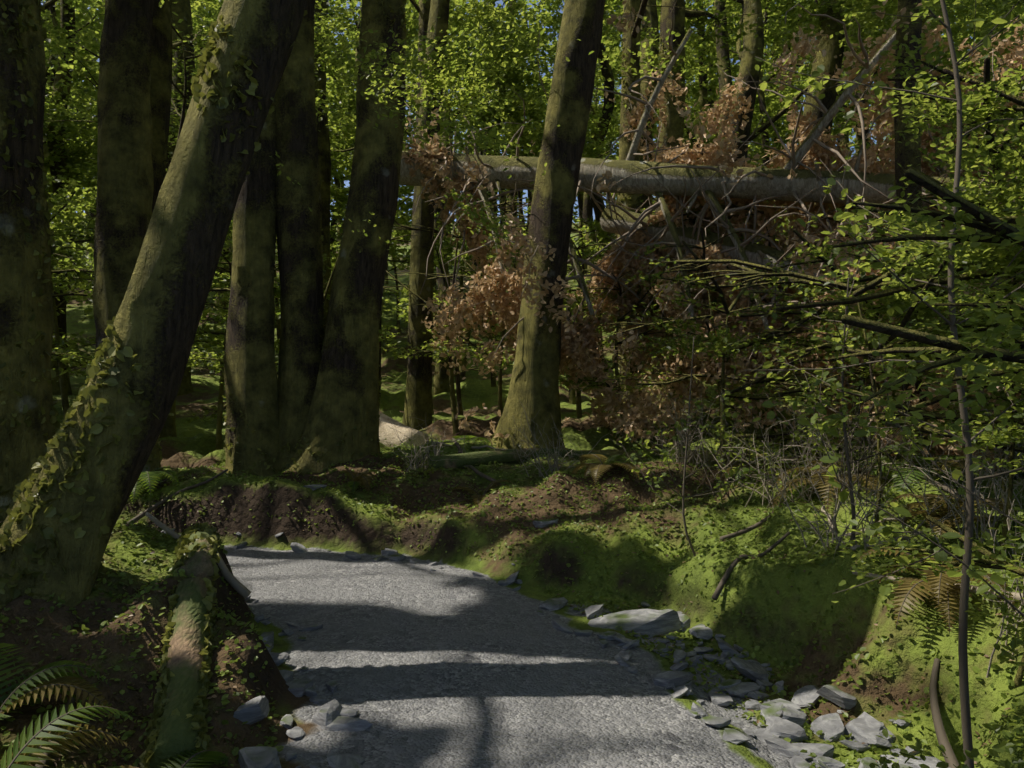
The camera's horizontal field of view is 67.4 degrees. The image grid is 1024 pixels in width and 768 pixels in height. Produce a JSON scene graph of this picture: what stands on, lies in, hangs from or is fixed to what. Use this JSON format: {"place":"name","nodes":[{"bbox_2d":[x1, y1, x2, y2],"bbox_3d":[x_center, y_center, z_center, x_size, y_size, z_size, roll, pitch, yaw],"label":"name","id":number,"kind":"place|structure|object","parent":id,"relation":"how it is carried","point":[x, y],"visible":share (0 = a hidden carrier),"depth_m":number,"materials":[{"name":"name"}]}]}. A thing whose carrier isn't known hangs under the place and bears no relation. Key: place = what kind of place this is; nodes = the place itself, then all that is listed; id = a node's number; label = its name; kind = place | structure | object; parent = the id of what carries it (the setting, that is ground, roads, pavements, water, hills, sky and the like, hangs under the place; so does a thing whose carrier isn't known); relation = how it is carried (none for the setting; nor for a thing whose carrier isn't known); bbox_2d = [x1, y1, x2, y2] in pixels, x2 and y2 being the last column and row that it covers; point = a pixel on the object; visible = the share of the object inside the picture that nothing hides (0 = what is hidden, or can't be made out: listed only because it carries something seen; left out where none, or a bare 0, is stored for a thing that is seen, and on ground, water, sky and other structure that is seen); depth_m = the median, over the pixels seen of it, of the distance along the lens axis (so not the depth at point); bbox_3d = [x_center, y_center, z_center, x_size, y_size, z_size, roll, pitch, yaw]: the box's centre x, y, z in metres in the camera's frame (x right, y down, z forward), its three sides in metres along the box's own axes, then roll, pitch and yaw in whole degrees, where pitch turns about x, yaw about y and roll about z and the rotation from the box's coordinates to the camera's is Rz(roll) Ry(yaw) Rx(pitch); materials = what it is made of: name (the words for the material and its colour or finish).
{"place":"outdoors","nodes":[
{"label":"outdoors","id":0,"kind":"place"},
{"bbox_2d":[41,0,974,222],"label":"sky","id":1,"kind":"structure","parent":0,"point":[501,2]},
{"bbox_2d":[0,216,1023,767],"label":"forest floor","id":2,"kind":"structure","parent":0,"point":[458,664],"depth_m":4.55,"materials":[{"name":"green plant"}]},
{"bbox_2d":[0,0,59,521],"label":"tree","id":3,"kind":"object","parent":2,"relation":"on","point":[29,425],"visible":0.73,"depth_m":5.07,"materials":[{"name":"brown plant"}]},
{"bbox_2d":[0,643,117,726],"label":"fern","id":4,"kind":"object","parent":2,"relation":"on","point":[14,697],"visible":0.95,"depth_m":3.03,"materials":[{"name":"green plant"}]},
{"bbox_2d":[47,0,75,394],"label":"tree","id":5,"kind":"object","parent":2,"relation":"on","point":[61,318],"visible":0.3,"depth_m":21.27,"materials":[{"name":"brown wood"}]},
{"bbox_2d":[0,702,135,767],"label":"fern","id":6,"kind":"object","parent":2,"relation":"on","point":[39,744],"visible":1,"depth_m":2.69,"materials":[{"name":"green plant"}]},
{"bbox_2d":[43,91,97,289],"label":"young tree","id":7,"kind":"object","parent":2,"relation":"on","point":[47,164],"visible":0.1,"depth_m":21.19,"materials":[{"name":"green plant"}]},
{"bbox_2d":[43,108,97,192],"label":"young tree","id":8,"kind":"object","parent":2,"relation":"on","point":[87,125],"visible":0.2,"depth_m":20.70,"materials":[{"name":"green plant"}]},
{"bbox_2d":[41,0,100,152],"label":"tree","id":9,"kind":"object","parent":2,"relation":"on","point":[54,11],"visible":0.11,"depth_m":24.36,"materials":[{"name":"green plant"}]},
{"bbox_2d":[47,191,95,419],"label":"sapling","id":10,"kind":"object","parent":2,"relation":"on","point":[62,381],"visible":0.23,"depth_m":13.03,"materials":[{"name":"green plant"}]},
{"bbox_2d":[46,175,96,346],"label":"young tree","id":11,"kind":"object","parent":2,"relation":"on","point":[58,219],"visible":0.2,"depth_m":16.05,"materials":[{"name":"green plant"}]},
{"bbox_2d":[45,0,98,151],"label":"tree","id":12,"kind":"object","parent":2,"relation":"on","point":[81,75],"visible":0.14,"depth_m":28.47,"materials":[{"name":"green plant"}]},
{"bbox_2d":[51,239,94,381],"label":"sapling","id":13,"kind":"object","parent":2,"relation":"on","point":[73,356],"visible":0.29,"depth_m":10.47,"materials":[{"name":"green plant"}]},
{"bbox_2d":[52,163,199,338],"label":"young tree","id":14,"kind":"object","parent":2,"relation":"on","point":[83,175],"visible":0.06,"depth_m":20.71,"materials":[{"name":"green plant"}]},
{"bbox_2d":[93,0,162,487],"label":"tree","id":15,"kind":"object","parent":2,"relation":"on","point":[125,190],"visible":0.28,"depth_m":8.40,"materials":[{"name":"brown plant"}]},
{"bbox_2d":[42,0,222,67],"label":"tree","id":16,"kind":"object","parent":2,"relation":"on","point":[197,3],"visible":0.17,"depth_m":24.47,"materials":[{"name":"green plant"}]},
{"bbox_2d":[129,466,180,503],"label":"fern","id":17,"kind":"object","parent":2,"relation":"on","point":[147,479],"visible":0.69,"depth_m":7.57,"materials":[{"name":"green plant"}]},
{"bbox_2d":[150,0,172,437],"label":"tree","id":18,"kind":"object","parent":2,"relation":"on","point":[161,76],"visible":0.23,"depth_m":11.32,"materials":[{"name":"brown wood"}]},
{"bbox_2d":[108,748,228,767],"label":"fern","id":19,"kind":"object","parent":2,"relation":"on","point":[206,756],"visible":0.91,"depth_m":2.89,"materials":[{"name":"green plant"}]},
{"bbox_2d":[139,577,217,767],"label":"fallen log","id":20,"kind":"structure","parent":2,"relation":"on","point":[178,723],"depth_m":3.35,"materials":[{"name":"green plant"}]},
{"bbox_2d":[46,5,331,436],"bbox_3d":[-5.521,-2.724,12.312,4.801,7.376,5.331,0,0,0],"label":"young tree","id":21,"kind":"object","parent":2,"relation":"on","point":[170,425],"visible":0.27,"depth_m":12.41,"materials":[{"name":"green plant"}]},
{"bbox_2d":[165,0,212,395],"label":"tree","id":22,"kind":"object","parent":2,"relation":"on","point":[181,9],"visible":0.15,"depth_m":21.02,"materials":[{"name":"brown wood"}]},
{"bbox_2d":[172,522,220,585],"bbox_3d":[-2.060,1.247,5.100,0.249,0.828,2.201,0,0,-20],"label":"tree stump","id":23,"kind":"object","parent":2,"relation":"on","point":[197,547],"depth_m":4.22,"materials":[{"name":"green plant"}]},
{"bbox_2d":[186,253,279,449],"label":"sapling","id":24,"kind":"object","parent":2,"relation":"on","point":[195,359],"visible":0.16,"depth_m":11.12,"materials":[{"name":"green plant"}]},
{"bbox_2d":[223,96,281,476],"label":"tree","id":25,"kind":"object","parent":2,"relation":"on","point":[251,422],"visible":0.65,"depth_m":8.79,"materials":[{"name":"brown plant"}]},
{"bbox_2d":[199,217,328,353],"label":"sapling","id":26,"kind":"object","parent":2,"relation":"on","point":[224,274],"visible":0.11,"depth_m":15.77,"materials":[{"name":"green plant"}]},
{"bbox_2d":[200,198,342,355],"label":"young tree","id":27,"kind":"object","parent":2,"relation":"on","point":[277,320],"visible":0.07,"depth_m":24.18,"materials":[{"name":"green plant"}]},
{"bbox_2d":[275,0,325,471],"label":"tree","id":28,"kind":"object","parent":2,"relation":"on","point":[300,239],"visible":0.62,"depth_m":8.89,"materials":[{"name":"brown plant"}]},
{"bbox_2d":[0,0,621,608],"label":"leaning tree","id":29,"kind":"object","parent":2,"relation":"on","point":[72,492],"visible":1,"depth_m":4.05,"materials":[{"name":"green plant"}]},
{"bbox_2d":[314,0,331,327],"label":"tree","id":30,"kind":"object","parent":2,"relation":"on","point":[324,155],"visible":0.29,"depth_m":19.75,"materials":[{"name":"brown wood"}]},
{"bbox_2d":[275,59,413,312],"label":"young tree","id":31,"kind":"object","parent":2,"relation":"on","point":[347,144],"visible":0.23,"depth_m":27.08,"materials":[{"name":"green plant"}]},
{"bbox_2d":[286,0,408,474],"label":"tree","id":32,"kind":"object","parent":2,"relation":"on","point":[342,423],"visible":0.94,"depth_m":8.75,"materials":[{"name":"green plant"}]},
{"bbox_2d":[274,224,421,379],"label":"sapling","id":33,"kind":"object","parent":2,"relation":"on","point":[277,289],"visible":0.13,"depth_m":13.10,"materials":[{"name":"green plant"}]},
{"bbox_2d":[326,30,410,261],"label":"tree","id":34,"kind":"object","parent":2,"relation":"on","point":[334,76],"visible":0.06,"depth_m":35.60,"materials":[{"name":"green plant"}]},
{"bbox_2d":[323,193,447,397],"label":"sapling","id":35,"kind":"object","parent":2,"relation":"on","point":[392,250],"visible":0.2,"depth_m":19.98,"materials":[{"name":"green plant"}]},
{"bbox_2d":[336,0,444,414],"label":"tree","id":36,"kind":"object","parent":2,"relation":"on","point":[423,9],"visible":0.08,"depth_m":15.96,"materials":[{"name":"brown plant"}]},
{"bbox_2d":[379,412,428,446],"bbox_3d":[-2.030,0.633,10.974,1.764,1.042,0.586,0,0,25],"label":"boulder","id":37,"kind":"object","parent":2,"relation":"on","point":[385,429],"visible":0.16,"depth_m":10.57,"materials":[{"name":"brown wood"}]},
{"bbox_2d":[377,414,464,473],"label":"twiggy shrub","id":38,"kind":"object","parent":2,"relation":"on","point":[434,449],"visible":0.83,"depth_m":8.38,"materials":[{"name":"beige plant"}]},
{"bbox_2d":[402,0,449,429],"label":"tree","id":39,"kind":"object","parent":2,"relation":"on","point":[418,399],"visible":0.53,"depth_m":13.20,"materials":[{"name":"brown wood"}]},
{"bbox_2d":[382,212,516,415],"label":"sapling","id":40,"kind":"object","parent":2,"relation":"on","point":[437,258],"visible":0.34,"depth_m":17.66,"materials":[{"name":"green plant"}]},
{"bbox_2d":[382,193,529,435],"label":"sapling","id":41,"kind":"object","parent":2,"relation":"on","point":[455,425],"visible":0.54,"depth_m":12.47,"materials":[{"name":"green wood"}]},
{"bbox_2d":[391,28,550,382],"bbox_3d":[-1.112,-5.181,23.491,5.747,10.397,4.676,0,0,0],"label":"young tree","id":42,"kind":"object","parent":2,"relation":"on","point":[464,363],"visible":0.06,"depth_m":22.75,"materials":[{"name":"green plant"}]},
{"bbox_2d":[405,0,540,394],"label":"tree","id":43,"kind":"object","parent":2,"relation":"on","point":[441,382],"visible":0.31,"depth_m":20.78,"materials":[{"name":"green wood"}]},
{"bbox_2d":[422,248,583,414],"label":"sapling","id":44,"kind":"object","parent":2,"relation":"on","point":[500,406],"visible":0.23,"depth_m":13.44,"materials":[{"name":"green plant"}]},
{"bbox_2d":[447,0,560,302],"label":"tree","id":45,"kind":"object","parent":2,"relation":"on","point":[538,30],"visible":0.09,"depth_m":40.38,"materials":[{"name":"green plant"}]},
{"bbox_2d":[0,437,1023,767],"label":"moss tufts","id":46,"kind":"object","parent":2,"relation":"on","point":[156,581],"visible":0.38,"depth_m":4.73,"materials":[{"name":"green plant"}]},
{"bbox_2d":[428,448,610,468],"bbox_3d":[0.304,0.840,8.524,2.468,0.262,0.204,0,0,-11],"label":"mossy log","id":47,"kind":"object","parent":2,"relation":"on","point":[461,460],"visible":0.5,"depth_m":8.35,"materials":[{"name":"green plant"}]},
{"bbox_2d":[434,77,614,314],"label":"young tree","id":48,"kind":"object","parent":2,"relation":"on","point":[515,104],"visible":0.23,"depth_m":20.32,"materials":[{"name":"green plant"}]},
{"bbox_2d":[35,438,1022,767],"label":"fallen sticks","id":49,"kind":"object","parent":2,"relation":"on","point":[935,710],"visible":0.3,"depth_m":4.72,"materials":[{"name":"brown wood"}]},
{"bbox_2d":[482,211,609,344],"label":"sapling","id":50,"kind":"object","parent":2,"relation":"on","point":[588,251],"visible":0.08,"depth_m":16.72,"materials":[{"name":"green plant"}]},
{"bbox_2d":[490,0,604,449],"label":"tree","id":51,"kind":"object","parent":2,"relation":"on","point":[534,378],"visible":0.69,"depth_m":9.79,"materials":[{"name":"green plant"}]},
{"bbox_2d":[446,118,654,403],"bbox_3d":[1.074,-3.072,18.919,5.707,7.384,4.198,0,0,-15],"label":"young tree","id":52,"kind":"object","parent":2,"relation":"on","point":[526,137],"visible":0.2,"depth_m":18.77,"materials":[{"name":"green plant"}]},
{"bbox_2d":[161,484,950,767],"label":"rocks","id":53,"kind":"object","parent":2,"relation":"on","point":[784,719],"visible":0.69,"depth_m":3.79,"materials":[{"name":"grey stone"}]},
{"bbox_2d":[508,401,618,477],"bbox_3d":[0.484,0.634,7.901,0.986,0.988,1.184,0,0,37],"label":"twiggy shrub","id":54,"kind":"object","parent":2,"relation":"on","point":[556,462],"visible":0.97,"depth_m":7.90,"materials":[{"name":"beige plant"}]},
{"bbox_2d":[502,206,625,418],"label":"sapling","id":55,"kind":"object","parent":2,"relation":"on","point":[578,395],"visible":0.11,"depth_m":13.62,"materials":[{"name":"green plant"}]},
{"bbox_2d":[490,0,658,319],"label":"tree","id":56,"kind":"object","parent":2,"relation":"on","point":[587,208],"visible":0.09,"depth_m":33.14,"materials":[{"name":"green plant"}]},
{"bbox_2d":[554,10,613,392],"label":"tree","id":57,"kind":"object","parent":2,"relation":"on","point":[606,74],"visible":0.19,"depth_m":21.17,"materials":[{"name":"brown wood"}]},
{"bbox_2d":[571,454,639,483],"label":"fern","id":58,"kind":"object","parent":2,"relation":"on","point":[600,464],"visible":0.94,"depth_m":7.28,"materials":[{"name":"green plant"}]},
{"bbox_2d":[558,255,717,437],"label":"sapling","id":59,"kind":"object","parent":2,"relation":"on","point":[592,383],"visible":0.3,"depth_m":11.43,"materials":[{"name":"green plant"}]},
{"bbox_2d":[618,0,659,372],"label":"tree","id":60,"kind":"object","parent":2,"relation":"on","point":[650,13],"visible":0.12,"depth_m":24.94,"materials":[{"name":"brown wood"}]},
{"bbox_2d":[597,0,707,164],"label":"tree","id":61,"kind":"object","parent":2,"relation":"on","point":[702,91],"visible":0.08,"depth_m":30.50,"materials":[{"name":"plant"}]},
{"bbox_2d":[616,0,704,410],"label":"tree","id":62,"kind":"object","parent":2,"relation":"on","point":[631,36],"visible":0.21,"depth_m":14.67,"materials":[{"name":"brown plant"}]},
{"bbox_2d":[636,388,727,471],"bbox_3d":[1.651,0.433,7.458,0.943,0.841,0.989,0,0,18],"label":"twiggy shrub","id":63,"kind":"object","parent":2,"relation":"on","point":[681,443],"visible":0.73,"depth_m":7.53,"materials":[{"name":"beige plant"}]},
{"bbox_2d":[577,449,787,472],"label":"fallen branch","id":64,"kind":"object","parent":2,"relation":"on","point":[611,452],"visible":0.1,"depth_m":8.55,"materials":[{"name":"brown wood"}]},
{"bbox_2d":[596,337,813,556],"bbox_3d":[1.431,0.472,5.658,1.480,1.649,1.397,0,0,0],"label":"broadleaf sapling","id":65,"kind":"object","parent":2,"relation":"on","point":[706,426],"visible":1,"depth_m":5.59,"materials":[{"name":"green plant"}]},
{"bbox_2d":[650,0,766,411],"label":"tree","id":66,"kind":"object","parent":2,"relation":"on","point":[674,128],"visible":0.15,"depth_m":15.81,"materials":[{"name":"brown plant"}]},
{"bbox_2d":[399,0,1023,473],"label":"fallen tree","id":67,"kind":"object","parent":2,"relation":"on","point":[797,178],"visible":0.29,"depth_m":10.39,"materials":[{"name":"brown plant"}]},
{"bbox_2d":[602,227,825,446],"bbox_3d":[2.643,-0.368,9.427,3.199,2.735,2.398,0,0,-33],"label":"sapling","id":68,"kind":"object","parent":2,"relation":"on","point":[685,325],"visible":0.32,"depth_m":9.22,"materials":[{"name":"green wood"}]},
{"bbox_2d":[710,0,732,380],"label":"tree","id":69,"kind":"object","parent":2,"relation":"on","point":[721,52],"visible":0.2,"depth_m":23.29,"materials":[{"name":"brown wood"}]},
{"bbox_2d":[650,396,810,500],"bbox_3d":[1.754,0.551,6.393,0.890,0.929,1.264,0,0,-33],"label":"twiggy shrub","id":70,"kind":"object","parent":2,"relation":"on","point":[722,473],"visible":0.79,"depth_m":6.40,"materials":[{"name":"brown plant"}]},
{"bbox_2d":[688,0,811,289],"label":"tree","id":71,"kind":"object","parent":2,"relation":"on","point":[763,66],"visible":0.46,"depth_m":26.25,"materials":[{"name":"green plant"}]},
{"bbox_2d":[616,240,892,477],"bbox_3d":[2.215,-0.199,7.383,2.534,2.232,2.687,0,0,0],"label":"sapling","id":72,"kind":"object","parent":2,"relation":"on","point":[722,343],"visible":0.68,"depth_m":7.12,"materials":[{"name":"green plant"}]},
{"bbox_2d":[644,199,865,442],"bbox_3d":[3.503,-0.891,10.867,3.202,3.455,3.003,0,0,0],"label":"sapling","id":73,"kind":"object","parent":2,"relation":"on","point":[740,237],"visible":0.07,"depth_m":10.68,"materials":[{"name":"green plant"}]},
{"bbox_2d":[642,0,869,390],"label":"tree","id":74,"kind":"object","parent":2,"relation":"on","point":[751,44],"visible":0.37,"depth_m":19.65,"materials":[{"name":"brown wood"}]},
{"bbox_2d":[698,407,882,508],"bbox_3d":[2.101,0.620,5.872,1.404,0.870,0.937,0,0,28],"label":"twiggy shrub","id":75,"kind":"object","parent":2,"relation":"on","point":[784,479],"visible":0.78,"depth_m":5.87,"materials":[{"name":"beige plant"}]},
{"bbox_2d":[711,4,896,167],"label":"tree","id":76,"kind":"object","parent":2,"relation":"on","point":[845,140],"visible":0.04,"depth_m":29.38,"materials":[{"name":"green plant"}]},
{"bbox_2d":[751,107,869,243],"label":"young tree","id":77,"kind":"object","parent":2,"relation":"on","point":[782,128],"visible":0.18,"depth_m":24.59,"materials":[{"name":"plant"}]},
{"bbox_2d":[799,0,846,400],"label":"tree","id":78,"kind":"object","parent":2,"relation":"on","point":[828,60],"visible":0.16,"depth_m":15.95,"materials":[{"name":"brown wood"}]},
{"bbox_2d":[770,460,884,512],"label":"fern","id":79,"kind":"object","parent":2,"relation":"on","point":[796,482],"visible":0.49,"depth_m":5.69,"materials":[{"name":"green plant"}]},
{"bbox_2d":[669,247,1023,541],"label":"sapling","id":80,"kind":"object","parent":2,"relation":"on","point":[807,280],"visible":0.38,"depth_m":4.77,"materials":[{"name":"green plant"}]},
{"bbox_2d":[743,249,949,543],"bbox_3d":[1.976,0.092,4.804,1.191,1.921,1.148,0,0,-45],"label":"broadleaf sapling","id":81,"kind":"object","parent":2,"relation":"on","point":[830,326],"visible":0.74,"depth_m":4.72,"materials":[{"name":"green plant"}]},
{"bbox_2d":[764,376,935,490],"bbox_3d":[2.807,0.390,6.421,1.496,1.015,1.798,0,0,37],"label":"twiggy shrub","id":82,"kind":"object","parent":2,"relation":"on","point":[828,445],"visible":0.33,"depth_m":6.31,"materials":[{"name":"beige plant"}]},
{"bbox_2d":[737,427,965,563],"bbox_3d":[2.000,0.675,4.729,0.992,0.907,1.118,0,0,-26],"label":"twiggy shrub","id":83,"kind":"object","parent":2,"relation":"on","point":[835,532],"visible":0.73,"depth_m":4.67,"materials":[{"name":"beige plant"}]},
{"bbox_2d":[765,357,945,509],"bbox_3d":[2.513,0.314,5.406,1.212,1.049,1.254,0,0,0],"label":"twiggy shrub","id":84,"kind":"object","parent":2,"relation":"on","point":[841,476],"visible":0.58,"depth_m":5.34,"materials":[{"name":"brown plant"}]},
{"bbox_2d":[726,230,1023,461],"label":"sapling","id":85,"kind":"object","parent":2,"relation":"on","point":[872,311],"visible":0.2,"depth_m":6.47,"materials":[{"name":"green plant"}]},
{"bbox_2d":[744,0,1023,767],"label":"broadleaf sapling","id":86,"kind":"object","parent":2,"relation":"on","point":[877,86],"visible":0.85,"depth_m":2.83,"materials":[{"name":"green plant"}]},
{"bbox_2d":[752,168,1023,767],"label":"branches","id":87,"kind":"object","parent":2,"relation":"on","point":[964,350],"visible":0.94,"depth_m":1.98,"materials":[{"name":"green plant"}]},
{"bbox_2d":[775,57,1023,554],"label":"sapling","id":88,"kind":"object","parent":2,"relation":"on","point":[969,101],"visible":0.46,"depth_m":3.94,"materials":[{"name":"green plant"}]},
{"bbox_2d":[796,182,1023,507],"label":"sapling","id":89,"kind":"object","parent":2,"relation":"on","point":[864,279],"visible":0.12,"depth_m":5.75,"materials":[{"name":"green plant"}]},
{"bbox_2d":[801,106,1023,687],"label":"sapling","id":90,"kind":"object","parent":2,"relation":"on","point":[1008,202],"visible":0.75,"depth_m":3.17,"materials":[{"name":"green plant"}]},
{"bbox_2d":[892,0,935,475],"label":"thin tree","id":91,"kind":"object","parent":2,"relation":"on","point":[907,155],"visible":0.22,"depth_m":7.91,"materials":[{"name":"brown plant"}]},
{"bbox_2d":[810,336,1023,616],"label":"broadleaf sapling","id":92,"kind":"object","parent":2,"relation":"on","point":[940,553],"visible":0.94,"depth_m":2.19,"materials":[{"name":"green plant"}]},
{"bbox_2d":[860,445,990,490],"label":"fern","id":93,"kind":"object","parent":2,"relation":"on","point":[956,464],"visible":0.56,"depth_m":5.89,"materials":[{"name":"green plant"}]},
{"bbox_2d":[850,546,1016,634],"bbox_3d":[2.099,1.028,3.895,0.688,0.361,0.761,0,0,0],"label":"fern","id":94,"kind":"object","parent":2,"relation":"on","point":[939,588],"visible":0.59,"depth_m":3.70,"materials":[{"name":"green plant"}]},
{"bbox_2d":[845,382,1023,511],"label":"twiggy shrub","id":95,"kind":"object","parent":2,"relation":"on","point":[993,481],"visible":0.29,"depth_m":5.11,"materials":[{"name":"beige plant"}]},
{"bbox_2d":[853,33,1023,415],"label":"tree","id":96,"kind":"object","parent":2,"relation":"on","point":[929,59],"visible":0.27,"depth_m":4.59,"materials":[{"name":"green plant"}]},
{"bbox_2d":[886,494,1004,539],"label":"fern","id":97,"kind":"object","parent":2,"relation":"on","point":[942,511],"visible":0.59,"depth_m":4.78,"materials":[{"name":"green plant"}]},
{"bbox_2d":[878,383,1023,554],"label":"twiggy shrub","id":98,"kind":"object","parent":2,"relation":"on","point":[983,526],"visible":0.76,"depth_m":4.39,"materials":[{"name":"beige plant"}]},
{"bbox_2d":[880,0,1023,303],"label":"tree","id":99,"kind":"object","parent":2,"relation":"on","point":[1016,99],"visible":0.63,"depth_m":3.54,"materials":[{"name":"green plant"}]},
{"bbox_2d":[971,497,1023,677],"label":"twiggy shrub","id":100,"kind":"object","parent":2,"relation":"on","point":[1002,631],"visible":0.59,"depth_m":3.41,"materials":[{"name":"beige plant"}]},
{"bbox_2d":[41,0,1023,223],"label":"canopy foliage","id":101,"kind":"object","parent":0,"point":[869,24],"visible":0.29,"depth_m":18.89,"materials":[{"name":"green plant"}]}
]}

